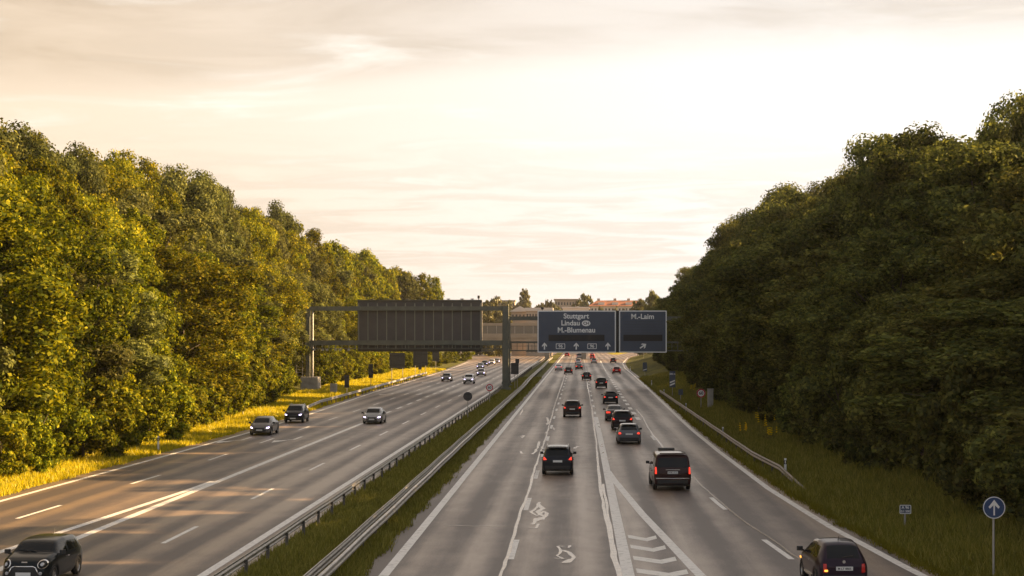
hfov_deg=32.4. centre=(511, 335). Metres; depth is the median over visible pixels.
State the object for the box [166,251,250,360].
broadleaf tree
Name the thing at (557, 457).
suv
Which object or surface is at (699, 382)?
shrub
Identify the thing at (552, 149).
sky
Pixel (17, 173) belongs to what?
broadleaf tree
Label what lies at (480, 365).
sedan
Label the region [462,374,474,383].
suv
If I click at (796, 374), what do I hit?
shrub
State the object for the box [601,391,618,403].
hatchback
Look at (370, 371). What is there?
road sign
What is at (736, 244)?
broadleaf tree
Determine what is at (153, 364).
broadleaf tree
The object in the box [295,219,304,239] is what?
broadleaf tree
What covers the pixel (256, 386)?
shrub
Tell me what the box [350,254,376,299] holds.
broadleaf tree
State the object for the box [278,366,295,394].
shrub
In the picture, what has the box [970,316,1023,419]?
broadleaf tree
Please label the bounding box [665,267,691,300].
broadleaf tree
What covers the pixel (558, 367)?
sedan
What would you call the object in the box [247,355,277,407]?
shrub
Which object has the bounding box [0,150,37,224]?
broadleaf tree
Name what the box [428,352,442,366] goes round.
shrub
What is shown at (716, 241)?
broadleaf tree
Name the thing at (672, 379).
road sign
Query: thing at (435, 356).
road sign
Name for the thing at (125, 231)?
broadleaf tree
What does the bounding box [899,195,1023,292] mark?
broadleaf tree
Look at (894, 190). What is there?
broadleaf tree
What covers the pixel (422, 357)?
road sign
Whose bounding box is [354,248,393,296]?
broadleaf tree
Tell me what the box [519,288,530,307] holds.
poplar tree
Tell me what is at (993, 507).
road sign
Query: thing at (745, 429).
flowering plant
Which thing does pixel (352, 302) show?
broadleaf tree
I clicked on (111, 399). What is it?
shrub
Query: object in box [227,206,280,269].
broadleaf tree
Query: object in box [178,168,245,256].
broadleaf tree
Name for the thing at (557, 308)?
distant tree
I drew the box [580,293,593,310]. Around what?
distant tree
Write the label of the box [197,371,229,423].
shrub
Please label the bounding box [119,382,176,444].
shrub
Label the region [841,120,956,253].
broadleaf tree
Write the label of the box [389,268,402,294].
broadleaf tree
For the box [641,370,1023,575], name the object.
grass
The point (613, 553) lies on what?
road sealant
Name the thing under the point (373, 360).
shrub
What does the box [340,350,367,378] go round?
shrub
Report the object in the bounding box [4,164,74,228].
broadleaf tree
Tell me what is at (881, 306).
broadleaf tree
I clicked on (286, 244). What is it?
broadleaf tree
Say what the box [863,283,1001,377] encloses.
broadleaf tree
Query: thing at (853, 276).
broadleaf tree
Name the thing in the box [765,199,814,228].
broadleaf tree
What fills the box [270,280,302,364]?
broadleaf tree
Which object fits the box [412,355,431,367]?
shrub
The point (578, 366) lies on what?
sedan
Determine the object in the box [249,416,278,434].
sedan
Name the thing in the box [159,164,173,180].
broadleaf tree
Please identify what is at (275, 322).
broadleaf tree
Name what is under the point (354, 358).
shrub
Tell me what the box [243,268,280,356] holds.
broadleaf tree
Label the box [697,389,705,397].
road sign
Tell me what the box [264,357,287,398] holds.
shrub
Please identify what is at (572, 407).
suv
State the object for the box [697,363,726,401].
shrub
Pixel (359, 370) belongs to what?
shrub
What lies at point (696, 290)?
broadleaf tree
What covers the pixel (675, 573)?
road markings
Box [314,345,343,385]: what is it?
shrub
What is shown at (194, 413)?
shrub
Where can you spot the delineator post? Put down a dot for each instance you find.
(158, 439)
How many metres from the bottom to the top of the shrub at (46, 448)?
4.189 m
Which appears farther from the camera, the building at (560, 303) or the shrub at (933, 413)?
the building at (560, 303)
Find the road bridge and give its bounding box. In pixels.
[482,323,585,358]
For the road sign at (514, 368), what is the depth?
261.97 m
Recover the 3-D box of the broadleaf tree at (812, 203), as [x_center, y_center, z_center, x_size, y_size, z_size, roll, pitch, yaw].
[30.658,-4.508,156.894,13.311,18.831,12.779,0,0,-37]
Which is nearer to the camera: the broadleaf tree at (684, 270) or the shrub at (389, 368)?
the shrub at (389, 368)
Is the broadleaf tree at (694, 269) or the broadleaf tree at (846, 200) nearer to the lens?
the broadleaf tree at (846, 200)
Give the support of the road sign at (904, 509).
on the ground at (635, 363)
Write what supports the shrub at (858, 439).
on the ground at (635, 363)
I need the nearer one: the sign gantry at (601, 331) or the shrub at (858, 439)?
the shrub at (858, 439)
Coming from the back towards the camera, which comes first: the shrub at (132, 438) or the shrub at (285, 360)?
the shrub at (285, 360)
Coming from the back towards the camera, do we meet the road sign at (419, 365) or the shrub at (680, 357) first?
the road sign at (419, 365)
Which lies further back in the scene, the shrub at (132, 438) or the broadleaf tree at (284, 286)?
the broadleaf tree at (284, 286)
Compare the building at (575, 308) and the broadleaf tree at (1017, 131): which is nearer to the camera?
the broadleaf tree at (1017, 131)
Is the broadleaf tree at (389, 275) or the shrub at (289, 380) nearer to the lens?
the shrub at (289, 380)
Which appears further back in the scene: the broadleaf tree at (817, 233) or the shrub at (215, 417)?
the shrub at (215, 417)
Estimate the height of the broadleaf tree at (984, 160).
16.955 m
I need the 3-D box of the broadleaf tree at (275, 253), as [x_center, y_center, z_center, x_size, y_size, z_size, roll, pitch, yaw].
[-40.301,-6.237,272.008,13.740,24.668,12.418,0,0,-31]
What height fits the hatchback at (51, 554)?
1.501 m
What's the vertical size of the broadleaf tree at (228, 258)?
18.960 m
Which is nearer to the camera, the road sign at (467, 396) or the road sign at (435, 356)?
the road sign at (467, 396)
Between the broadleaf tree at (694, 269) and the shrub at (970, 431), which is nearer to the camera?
the shrub at (970, 431)
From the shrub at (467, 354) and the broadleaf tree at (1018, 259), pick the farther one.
the shrub at (467, 354)
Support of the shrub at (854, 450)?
on the ground at (635, 363)
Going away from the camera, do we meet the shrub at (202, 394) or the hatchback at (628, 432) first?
the hatchback at (628, 432)
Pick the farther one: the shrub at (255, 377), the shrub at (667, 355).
the shrub at (667, 355)
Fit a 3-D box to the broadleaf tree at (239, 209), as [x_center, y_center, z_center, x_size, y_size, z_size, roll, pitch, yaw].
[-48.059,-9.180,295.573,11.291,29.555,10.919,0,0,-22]
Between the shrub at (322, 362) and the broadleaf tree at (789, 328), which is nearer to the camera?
the broadleaf tree at (789, 328)
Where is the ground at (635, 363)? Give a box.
[8,352,1014,571]
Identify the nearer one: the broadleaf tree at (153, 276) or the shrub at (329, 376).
the broadleaf tree at (153, 276)
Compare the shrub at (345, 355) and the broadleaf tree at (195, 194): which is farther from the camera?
the shrub at (345, 355)
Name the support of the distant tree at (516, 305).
on the ground at (635, 363)
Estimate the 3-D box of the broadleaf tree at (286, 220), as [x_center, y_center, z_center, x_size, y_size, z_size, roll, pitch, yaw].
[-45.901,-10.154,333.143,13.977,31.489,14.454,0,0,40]
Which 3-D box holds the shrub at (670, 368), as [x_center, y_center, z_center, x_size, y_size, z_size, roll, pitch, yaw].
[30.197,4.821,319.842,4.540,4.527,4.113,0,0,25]
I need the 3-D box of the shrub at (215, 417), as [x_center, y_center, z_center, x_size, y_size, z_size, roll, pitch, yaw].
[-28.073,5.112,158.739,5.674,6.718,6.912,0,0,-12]
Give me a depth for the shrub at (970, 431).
68.50 m
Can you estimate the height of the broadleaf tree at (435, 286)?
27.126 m
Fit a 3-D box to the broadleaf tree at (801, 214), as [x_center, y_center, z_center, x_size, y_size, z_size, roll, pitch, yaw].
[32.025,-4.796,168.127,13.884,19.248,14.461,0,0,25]
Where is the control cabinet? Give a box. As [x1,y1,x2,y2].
[707,389,712,407]
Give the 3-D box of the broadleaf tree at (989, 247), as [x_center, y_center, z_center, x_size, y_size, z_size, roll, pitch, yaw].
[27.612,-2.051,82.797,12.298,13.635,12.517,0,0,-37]
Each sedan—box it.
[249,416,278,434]
[361,407,385,423]
[476,363,484,368]
[555,364,562,369]
[575,363,583,369]
[603,405,624,420]
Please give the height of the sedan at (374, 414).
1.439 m
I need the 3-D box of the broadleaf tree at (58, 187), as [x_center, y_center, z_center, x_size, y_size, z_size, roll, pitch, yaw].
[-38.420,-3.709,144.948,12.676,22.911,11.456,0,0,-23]
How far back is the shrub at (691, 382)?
229.64 m
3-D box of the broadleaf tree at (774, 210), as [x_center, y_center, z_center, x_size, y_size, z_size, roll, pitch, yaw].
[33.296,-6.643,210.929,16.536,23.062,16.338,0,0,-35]
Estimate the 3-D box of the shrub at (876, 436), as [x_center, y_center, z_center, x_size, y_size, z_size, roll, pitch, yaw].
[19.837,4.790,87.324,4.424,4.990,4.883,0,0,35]
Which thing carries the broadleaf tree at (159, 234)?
on the ground at (635, 363)
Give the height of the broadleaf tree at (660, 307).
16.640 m
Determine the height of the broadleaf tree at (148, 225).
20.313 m
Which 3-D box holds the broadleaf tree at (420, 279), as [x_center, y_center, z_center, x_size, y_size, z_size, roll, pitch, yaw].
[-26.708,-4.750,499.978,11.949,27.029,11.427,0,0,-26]
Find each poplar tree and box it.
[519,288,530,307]
[544,299,549,307]
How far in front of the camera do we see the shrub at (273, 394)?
198.95 m
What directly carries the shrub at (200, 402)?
on the ground at (635, 363)
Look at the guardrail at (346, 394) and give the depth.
237.87 m
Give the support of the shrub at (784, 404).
on the ground at (635, 363)
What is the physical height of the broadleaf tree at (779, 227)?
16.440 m
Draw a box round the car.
[797,537,866,575]
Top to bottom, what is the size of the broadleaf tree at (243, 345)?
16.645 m
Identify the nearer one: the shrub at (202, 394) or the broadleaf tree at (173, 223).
the shrub at (202, 394)
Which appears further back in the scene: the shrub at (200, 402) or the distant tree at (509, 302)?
the distant tree at (509, 302)
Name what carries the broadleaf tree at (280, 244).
on the ground at (635, 363)
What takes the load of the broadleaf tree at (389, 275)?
on the ground at (635, 363)
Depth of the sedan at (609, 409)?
163.91 m
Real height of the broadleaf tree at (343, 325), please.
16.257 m
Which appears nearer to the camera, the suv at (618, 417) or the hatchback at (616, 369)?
the suv at (618, 417)
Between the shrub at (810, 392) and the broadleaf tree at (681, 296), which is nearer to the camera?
the shrub at (810, 392)
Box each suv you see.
[283,404,308,422]
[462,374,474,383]
[488,359,495,364]
[540,444,575,473]
[562,399,582,416]
[594,377,607,387]
[609,409,633,429]
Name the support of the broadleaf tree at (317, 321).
on the ground at (635, 363)
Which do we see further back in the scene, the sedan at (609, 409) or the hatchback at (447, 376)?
the hatchback at (447, 376)
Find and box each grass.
[0,367,445,496]
[229,376,541,575]
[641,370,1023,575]
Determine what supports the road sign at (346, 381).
on the ground at (635, 363)
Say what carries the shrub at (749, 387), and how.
on the ground at (635, 363)
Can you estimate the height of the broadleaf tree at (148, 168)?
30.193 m
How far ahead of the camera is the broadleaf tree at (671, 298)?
350.89 m
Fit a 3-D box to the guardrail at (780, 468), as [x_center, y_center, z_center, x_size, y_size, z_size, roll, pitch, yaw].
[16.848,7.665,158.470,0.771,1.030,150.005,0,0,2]
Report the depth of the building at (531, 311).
694.05 m
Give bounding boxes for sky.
[0,0,1023,307]
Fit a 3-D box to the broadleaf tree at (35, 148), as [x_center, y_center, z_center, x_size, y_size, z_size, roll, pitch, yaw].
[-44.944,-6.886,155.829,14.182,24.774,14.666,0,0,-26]
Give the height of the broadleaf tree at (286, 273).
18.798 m
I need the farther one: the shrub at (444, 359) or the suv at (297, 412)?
the shrub at (444, 359)
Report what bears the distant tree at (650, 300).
on the ground at (635, 363)
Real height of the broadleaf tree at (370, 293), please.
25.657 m
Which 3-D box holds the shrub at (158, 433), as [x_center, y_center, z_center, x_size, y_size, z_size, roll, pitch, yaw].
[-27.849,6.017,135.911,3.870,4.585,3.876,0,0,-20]
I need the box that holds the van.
[646,448,690,488]
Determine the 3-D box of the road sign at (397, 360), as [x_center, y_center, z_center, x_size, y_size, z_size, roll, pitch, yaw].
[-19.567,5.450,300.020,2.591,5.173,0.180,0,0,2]
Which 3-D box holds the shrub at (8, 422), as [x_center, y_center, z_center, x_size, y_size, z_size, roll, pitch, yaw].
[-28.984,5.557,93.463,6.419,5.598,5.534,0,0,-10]
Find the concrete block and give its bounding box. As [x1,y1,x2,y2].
[330,384,336,392]
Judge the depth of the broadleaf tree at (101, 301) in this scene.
108.06 m
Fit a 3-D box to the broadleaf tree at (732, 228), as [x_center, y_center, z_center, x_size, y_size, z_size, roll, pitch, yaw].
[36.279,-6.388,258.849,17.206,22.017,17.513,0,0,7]
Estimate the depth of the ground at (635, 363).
431.07 m
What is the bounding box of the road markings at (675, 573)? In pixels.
[628,535,687,575]
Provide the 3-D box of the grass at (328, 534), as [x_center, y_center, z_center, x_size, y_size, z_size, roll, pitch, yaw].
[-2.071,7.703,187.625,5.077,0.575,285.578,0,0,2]
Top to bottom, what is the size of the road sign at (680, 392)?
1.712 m
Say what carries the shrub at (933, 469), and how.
on the ground at (635, 363)
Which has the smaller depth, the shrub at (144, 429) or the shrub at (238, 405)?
the shrub at (144, 429)
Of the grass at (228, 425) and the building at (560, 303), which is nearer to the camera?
the grass at (228, 425)
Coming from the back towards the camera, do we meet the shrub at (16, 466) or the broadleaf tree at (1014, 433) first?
the shrub at (16, 466)
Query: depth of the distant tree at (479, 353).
718.83 m
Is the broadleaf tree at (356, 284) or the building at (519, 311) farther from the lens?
the building at (519, 311)
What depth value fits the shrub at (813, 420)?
105.68 m
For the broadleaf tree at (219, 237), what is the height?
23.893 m
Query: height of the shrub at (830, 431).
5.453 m
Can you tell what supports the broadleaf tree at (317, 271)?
on the ground at (635, 363)
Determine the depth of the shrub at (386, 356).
352.82 m
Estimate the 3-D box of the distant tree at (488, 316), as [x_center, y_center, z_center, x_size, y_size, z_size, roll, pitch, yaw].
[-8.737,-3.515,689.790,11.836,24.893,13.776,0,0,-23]
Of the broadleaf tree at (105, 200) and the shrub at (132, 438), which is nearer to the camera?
the shrub at (132, 438)
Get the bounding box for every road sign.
[344,375,348,387]
[368,364,372,386]
[390,353,404,380]
[413,352,427,376]
[418,362,421,369]
[432,352,438,360]
[463,392,471,415]
[486,384,492,401]
[511,363,518,373]
[515,359,518,387]
[643,362,646,370]
[669,371,674,394]
[678,389,682,400]
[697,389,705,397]
[899,505,910,524]
[983,496,1004,574]
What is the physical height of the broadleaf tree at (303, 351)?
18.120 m
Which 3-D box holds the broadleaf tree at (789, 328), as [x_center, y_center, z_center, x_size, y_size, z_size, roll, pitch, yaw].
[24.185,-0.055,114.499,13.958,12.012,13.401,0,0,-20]
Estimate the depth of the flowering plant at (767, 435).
124.06 m
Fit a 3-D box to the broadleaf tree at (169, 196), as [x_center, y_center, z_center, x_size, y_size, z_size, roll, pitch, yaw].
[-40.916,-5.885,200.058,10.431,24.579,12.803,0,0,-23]
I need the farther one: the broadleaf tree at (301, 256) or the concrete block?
the broadleaf tree at (301, 256)
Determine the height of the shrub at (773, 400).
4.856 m
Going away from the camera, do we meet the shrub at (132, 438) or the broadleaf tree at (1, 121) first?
the shrub at (132, 438)
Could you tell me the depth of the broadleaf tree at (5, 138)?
146.67 m
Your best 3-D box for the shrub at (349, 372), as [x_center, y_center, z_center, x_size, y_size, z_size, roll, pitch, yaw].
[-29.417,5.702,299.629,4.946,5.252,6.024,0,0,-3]
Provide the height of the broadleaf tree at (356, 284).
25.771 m
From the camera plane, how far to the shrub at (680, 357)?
292.97 m
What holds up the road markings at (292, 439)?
on the road at (229, 516)
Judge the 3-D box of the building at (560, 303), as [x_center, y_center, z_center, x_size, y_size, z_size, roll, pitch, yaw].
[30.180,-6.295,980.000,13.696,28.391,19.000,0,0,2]
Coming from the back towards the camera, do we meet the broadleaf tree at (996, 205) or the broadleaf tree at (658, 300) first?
the broadleaf tree at (658, 300)
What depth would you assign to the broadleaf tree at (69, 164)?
176.99 m
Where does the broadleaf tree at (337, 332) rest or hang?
on the ground at (635, 363)
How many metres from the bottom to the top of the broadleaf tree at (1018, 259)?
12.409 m
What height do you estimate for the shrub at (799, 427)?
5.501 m
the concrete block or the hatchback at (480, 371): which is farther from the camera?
the hatchback at (480, 371)
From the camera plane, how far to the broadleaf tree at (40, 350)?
98.82 m
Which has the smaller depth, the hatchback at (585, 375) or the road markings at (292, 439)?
the road markings at (292, 439)
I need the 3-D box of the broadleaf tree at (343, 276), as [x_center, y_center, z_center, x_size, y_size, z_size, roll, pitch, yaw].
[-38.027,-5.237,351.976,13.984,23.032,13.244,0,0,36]
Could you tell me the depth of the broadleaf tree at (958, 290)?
80.96 m
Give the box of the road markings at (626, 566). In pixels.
[0,355,927,575]
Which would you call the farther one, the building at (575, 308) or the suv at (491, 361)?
the building at (575, 308)
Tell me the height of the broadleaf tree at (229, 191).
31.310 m
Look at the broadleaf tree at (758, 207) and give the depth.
227.32 m
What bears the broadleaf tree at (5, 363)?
on the ground at (635, 363)
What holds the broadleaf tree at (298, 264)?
on the ground at (635, 363)
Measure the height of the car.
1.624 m
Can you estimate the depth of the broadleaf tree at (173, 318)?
149.38 m
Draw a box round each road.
[0,352,555,575]
[366,353,937,575]
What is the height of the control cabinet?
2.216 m
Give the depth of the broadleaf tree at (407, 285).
467.92 m
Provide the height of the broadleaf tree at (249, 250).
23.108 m
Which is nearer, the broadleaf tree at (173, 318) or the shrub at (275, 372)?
the broadleaf tree at (173, 318)
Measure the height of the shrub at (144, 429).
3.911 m
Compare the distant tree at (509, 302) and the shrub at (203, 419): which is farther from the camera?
the distant tree at (509, 302)
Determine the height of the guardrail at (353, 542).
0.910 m
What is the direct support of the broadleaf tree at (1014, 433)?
on the ground at (635, 363)
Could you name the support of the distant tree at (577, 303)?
on the ground at (635, 363)
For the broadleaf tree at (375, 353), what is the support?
on the ground at (635, 363)
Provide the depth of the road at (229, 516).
92.39 m
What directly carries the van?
on the road at (701, 530)
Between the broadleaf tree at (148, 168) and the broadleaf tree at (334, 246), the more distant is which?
the broadleaf tree at (334, 246)
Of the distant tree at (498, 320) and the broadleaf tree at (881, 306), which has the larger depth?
the distant tree at (498, 320)
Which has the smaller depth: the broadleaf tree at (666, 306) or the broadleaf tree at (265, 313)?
the broadleaf tree at (265, 313)
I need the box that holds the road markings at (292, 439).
[217,381,453,442]
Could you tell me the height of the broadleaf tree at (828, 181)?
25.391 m
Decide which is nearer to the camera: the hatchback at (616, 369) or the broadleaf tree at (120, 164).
the broadleaf tree at (120, 164)
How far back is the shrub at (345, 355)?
304.71 m
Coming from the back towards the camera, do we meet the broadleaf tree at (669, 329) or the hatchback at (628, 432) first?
the broadleaf tree at (669, 329)
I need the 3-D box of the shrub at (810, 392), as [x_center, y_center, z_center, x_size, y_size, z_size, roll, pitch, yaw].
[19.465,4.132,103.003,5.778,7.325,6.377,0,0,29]
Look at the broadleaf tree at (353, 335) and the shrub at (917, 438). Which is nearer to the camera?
the shrub at (917, 438)
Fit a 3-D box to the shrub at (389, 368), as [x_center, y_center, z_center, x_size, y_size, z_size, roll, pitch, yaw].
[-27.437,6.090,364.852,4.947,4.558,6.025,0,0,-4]
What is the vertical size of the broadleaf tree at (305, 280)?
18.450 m
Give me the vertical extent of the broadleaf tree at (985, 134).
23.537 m
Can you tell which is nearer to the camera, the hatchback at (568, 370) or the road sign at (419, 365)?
the road sign at (419, 365)
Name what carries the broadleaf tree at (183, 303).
on the ground at (635, 363)
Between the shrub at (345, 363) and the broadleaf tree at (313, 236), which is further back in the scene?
the broadleaf tree at (313, 236)
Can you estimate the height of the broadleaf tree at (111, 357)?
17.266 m
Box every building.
[498,300,516,307]
[509,306,525,355]
[525,308,552,355]
[554,299,578,310]
[562,307,589,354]
[589,298,641,310]
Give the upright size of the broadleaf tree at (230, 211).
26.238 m
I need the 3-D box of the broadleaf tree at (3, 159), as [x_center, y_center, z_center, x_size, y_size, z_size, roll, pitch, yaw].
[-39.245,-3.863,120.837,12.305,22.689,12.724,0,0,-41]
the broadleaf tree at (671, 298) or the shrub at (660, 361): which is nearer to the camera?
the broadleaf tree at (671, 298)
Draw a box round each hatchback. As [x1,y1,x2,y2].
[2,529,81,575]
[440,373,452,380]
[476,368,485,375]
[564,367,572,373]
[581,372,591,379]
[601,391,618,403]
[612,367,620,373]
[614,423,641,443]
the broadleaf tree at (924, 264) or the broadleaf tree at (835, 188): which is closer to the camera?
the broadleaf tree at (924, 264)
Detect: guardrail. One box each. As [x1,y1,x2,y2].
[212,357,544,575]
[303,357,552,575]
[307,372,426,407]
[660,390,805,488]
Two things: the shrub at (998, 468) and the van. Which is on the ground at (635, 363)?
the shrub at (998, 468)
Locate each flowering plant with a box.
[737,422,746,434]
[752,412,774,435]
[763,427,776,438]
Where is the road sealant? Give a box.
[447,373,800,575]
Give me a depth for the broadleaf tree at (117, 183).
194.24 m
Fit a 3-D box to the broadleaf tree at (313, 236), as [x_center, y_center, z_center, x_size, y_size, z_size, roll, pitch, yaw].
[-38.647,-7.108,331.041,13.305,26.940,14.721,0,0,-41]
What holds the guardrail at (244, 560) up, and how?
on the ground at (635, 363)
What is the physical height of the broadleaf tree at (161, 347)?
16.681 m
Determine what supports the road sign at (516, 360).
on the ground at (635, 363)
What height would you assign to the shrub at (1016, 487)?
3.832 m
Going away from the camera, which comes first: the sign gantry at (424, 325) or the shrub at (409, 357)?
the sign gantry at (424, 325)
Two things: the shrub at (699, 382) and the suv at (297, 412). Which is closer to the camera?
the suv at (297, 412)
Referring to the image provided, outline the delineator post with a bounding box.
[157,436,159,449]
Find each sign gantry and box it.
[296,296,510,389]
[509,307,687,385]
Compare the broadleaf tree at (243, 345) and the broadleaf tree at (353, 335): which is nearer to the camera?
the broadleaf tree at (243, 345)
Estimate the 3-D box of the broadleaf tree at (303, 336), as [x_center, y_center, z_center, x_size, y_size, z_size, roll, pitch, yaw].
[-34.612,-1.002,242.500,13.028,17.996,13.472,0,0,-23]
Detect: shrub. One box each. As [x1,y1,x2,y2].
[0,409,54,473]
[0,410,30,471]
[0,410,35,477]
[8,379,94,468]
[25,396,110,462]
[40,376,134,458]
[72,390,136,453]
[77,366,146,450]
[105,413,148,446]
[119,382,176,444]
[125,365,194,439]
[147,386,174,434]
[159,372,199,433]
[160,380,208,412]
[177,368,220,425]
[182,395,205,429]
[186,358,232,422]
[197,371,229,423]
[223,373,254,416]
[226,350,250,413]
[236,381,261,411]
[245,350,282,403]
[245,374,266,409]
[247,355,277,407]
[250,370,286,403]
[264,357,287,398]
[277,357,296,394]
[277,375,293,397]
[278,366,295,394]
[284,371,301,393]
[295,349,328,382]
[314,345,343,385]
[320,352,349,381]
[330,351,359,379]
[334,354,353,380]
[339,346,363,373]
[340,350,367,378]
[356,352,369,376]
[366,352,377,374]
[373,352,389,374]
[373,353,383,371]
[380,355,390,372]
[399,352,412,368]
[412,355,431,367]
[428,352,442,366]
[431,352,455,363]
[446,352,459,362]
[457,352,472,360]
[654,353,665,365]
[661,353,669,367]
[662,344,676,368]
[666,352,677,370]
[678,349,687,366]
[681,351,700,386]
[686,368,698,387]
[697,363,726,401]
[697,380,706,391]
[739,375,775,422]
[766,382,787,416]
[772,362,818,436]
[775,376,816,434]
[786,369,838,446]
[794,346,865,454]
[798,371,866,441]
[819,379,884,465]
[834,377,867,444]
[840,360,900,469]
[845,377,928,471]
[863,412,931,472]
[892,336,995,480]
[906,354,1023,504]
[922,395,969,479]
[958,397,1023,515]
[964,412,1023,521]
[1007,453,1023,518]
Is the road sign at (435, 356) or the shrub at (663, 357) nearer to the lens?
the shrub at (663, 357)
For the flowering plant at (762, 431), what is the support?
on the ground at (635, 363)
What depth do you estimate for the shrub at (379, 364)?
345.82 m
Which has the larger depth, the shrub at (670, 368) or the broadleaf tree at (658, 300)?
the broadleaf tree at (658, 300)
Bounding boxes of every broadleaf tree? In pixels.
[0,117,73,196]
[0,119,63,182]
[0,127,23,176]
[0,140,45,183]
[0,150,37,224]
[0,155,9,210]
[0,187,95,447]
[0,203,136,439]
[0,203,143,447]
[0,274,15,415]
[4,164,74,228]
[20,154,107,238]
[40,135,80,181]
[40,247,174,440]
[49,181,156,264]
[63,140,110,201]
[66,226,169,391]
[71,146,168,207]
[90,192,144,240]
[98,187,209,256]
[103,148,146,185]
[105,149,164,186]
[111,166,145,189]
[111,207,174,338]
[116,251,168,371]
[118,208,192,337]
[123,264,195,379]
[135,176,193,242]
[136,163,232,254]
[138,243,269,400]
[147,197,208,254]
[154,250,243,378]
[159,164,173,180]
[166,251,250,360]
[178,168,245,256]
[183,204,238,256]
[193,269,260,371]
[197,242,288,368]
[198,171,234,209]
[220,205,245,257]
[221,267,285,381]
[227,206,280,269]
[230,195,250,219]
[230,219,252,257]
[242,256,311,367]
[242,258,279,357]
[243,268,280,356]
[245,215,291,273]
[248,208,291,271]
[253,206,294,270]
[260,265,309,361]
[263,265,310,369]
[265,200,300,233]
[265,261,314,366]
[266,217,311,282]
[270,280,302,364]
[281,228,307,272]
[292,278,330,339]
[293,239,331,283]
[294,291,327,376]
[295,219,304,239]
[296,228,350,303]
[297,272,345,339]
[305,283,349,375]
[314,244,342,298]
[317,239,358,297]
[322,298,345,354]
[325,294,357,352]
[326,254,354,300]
[336,244,361,293]
[339,296,381,363]
[342,298,372,364]
[348,250,376,299]
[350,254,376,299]
[351,253,390,299]
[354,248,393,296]
[367,251,382,299]
[377,263,400,299]
[388,265,411,277]
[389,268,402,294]
[396,273,422,299]
[409,272,435,299]
[423,274,444,299]
[653,293,671,310]
[657,296,671,310]
[661,291,685,345]
[662,282,685,312]
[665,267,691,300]
[665,278,704,358]
[666,266,689,296]
[666,297,698,356]
[668,243,738,352]
[670,279,735,376]
[673,277,705,352]
[678,253,738,361]
[682,313,736,376]
[690,248,712,278]
[698,214,738,279]
[702,219,740,259]
[703,218,818,377]
[704,209,866,395]
[708,201,786,273]
[710,206,836,387]
[722,208,754,251]
[730,184,813,252]
[735,181,811,247]
[746,238,863,382]
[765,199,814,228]
[768,246,908,369]
[777,191,830,248]
[779,196,833,258]
[780,227,956,392]
[803,180,823,195]
[810,129,936,279]
[810,168,857,198]
[817,163,856,193]
[819,171,866,203]
[828,286,963,398]
[837,160,1019,305]
[840,296,1023,459]
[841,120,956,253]
[853,150,897,212]
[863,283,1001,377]
[867,269,1023,412]
[876,134,1023,294]
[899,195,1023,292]
[935,163,1023,341]
[945,93,1023,228]
[962,163,1023,338]
[970,89,1023,143]
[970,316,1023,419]
[976,402,1023,445]
[1000,250,1023,327]
[1001,107,1023,195]
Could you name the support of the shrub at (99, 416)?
on the ground at (635, 363)
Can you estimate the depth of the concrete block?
239.60 m
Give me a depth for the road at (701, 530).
80.14 m
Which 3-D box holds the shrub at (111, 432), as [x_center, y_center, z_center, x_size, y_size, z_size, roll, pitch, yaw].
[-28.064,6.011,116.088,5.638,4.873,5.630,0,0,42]
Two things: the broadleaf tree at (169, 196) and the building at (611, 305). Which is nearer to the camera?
the broadleaf tree at (169, 196)
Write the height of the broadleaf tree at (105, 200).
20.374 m
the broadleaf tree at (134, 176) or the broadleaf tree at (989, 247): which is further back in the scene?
the broadleaf tree at (134, 176)
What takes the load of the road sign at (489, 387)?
on the ground at (635, 363)
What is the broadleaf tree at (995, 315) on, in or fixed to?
on the ground at (635, 363)
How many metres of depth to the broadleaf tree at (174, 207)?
191.92 m
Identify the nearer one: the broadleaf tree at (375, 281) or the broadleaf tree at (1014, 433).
the broadleaf tree at (1014, 433)
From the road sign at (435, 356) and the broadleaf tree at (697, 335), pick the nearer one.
the broadleaf tree at (697, 335)
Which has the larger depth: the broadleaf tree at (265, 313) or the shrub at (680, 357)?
the shrub at (680, 357)
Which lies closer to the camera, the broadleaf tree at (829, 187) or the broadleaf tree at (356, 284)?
the broadleaf tree at (829, 187)
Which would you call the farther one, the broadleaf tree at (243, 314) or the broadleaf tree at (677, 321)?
the broadleaf tree at (677, 321)
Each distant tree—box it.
[475,311,487,354]
[482,295,501,355]
[495,311,512,355]
[500,299,512,347]
[511,301,523,309]
[553,302,561,310]
[571,298,581,306]
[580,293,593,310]
[631,299,645,355]
[643,290,659,353]
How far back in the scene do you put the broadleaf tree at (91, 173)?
186.15 m
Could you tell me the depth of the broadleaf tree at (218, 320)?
154.83 m
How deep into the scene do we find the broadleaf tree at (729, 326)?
140.99 m
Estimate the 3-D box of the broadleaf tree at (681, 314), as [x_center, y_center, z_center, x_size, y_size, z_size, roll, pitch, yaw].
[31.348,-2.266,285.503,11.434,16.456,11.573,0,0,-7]
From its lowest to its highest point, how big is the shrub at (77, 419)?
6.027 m
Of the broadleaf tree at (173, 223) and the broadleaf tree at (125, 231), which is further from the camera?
the broadleaf tree at (173, 223)
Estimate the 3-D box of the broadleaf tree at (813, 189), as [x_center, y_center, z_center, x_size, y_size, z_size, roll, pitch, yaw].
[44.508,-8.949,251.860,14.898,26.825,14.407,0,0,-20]
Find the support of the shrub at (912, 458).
on the ground at (635, 363)

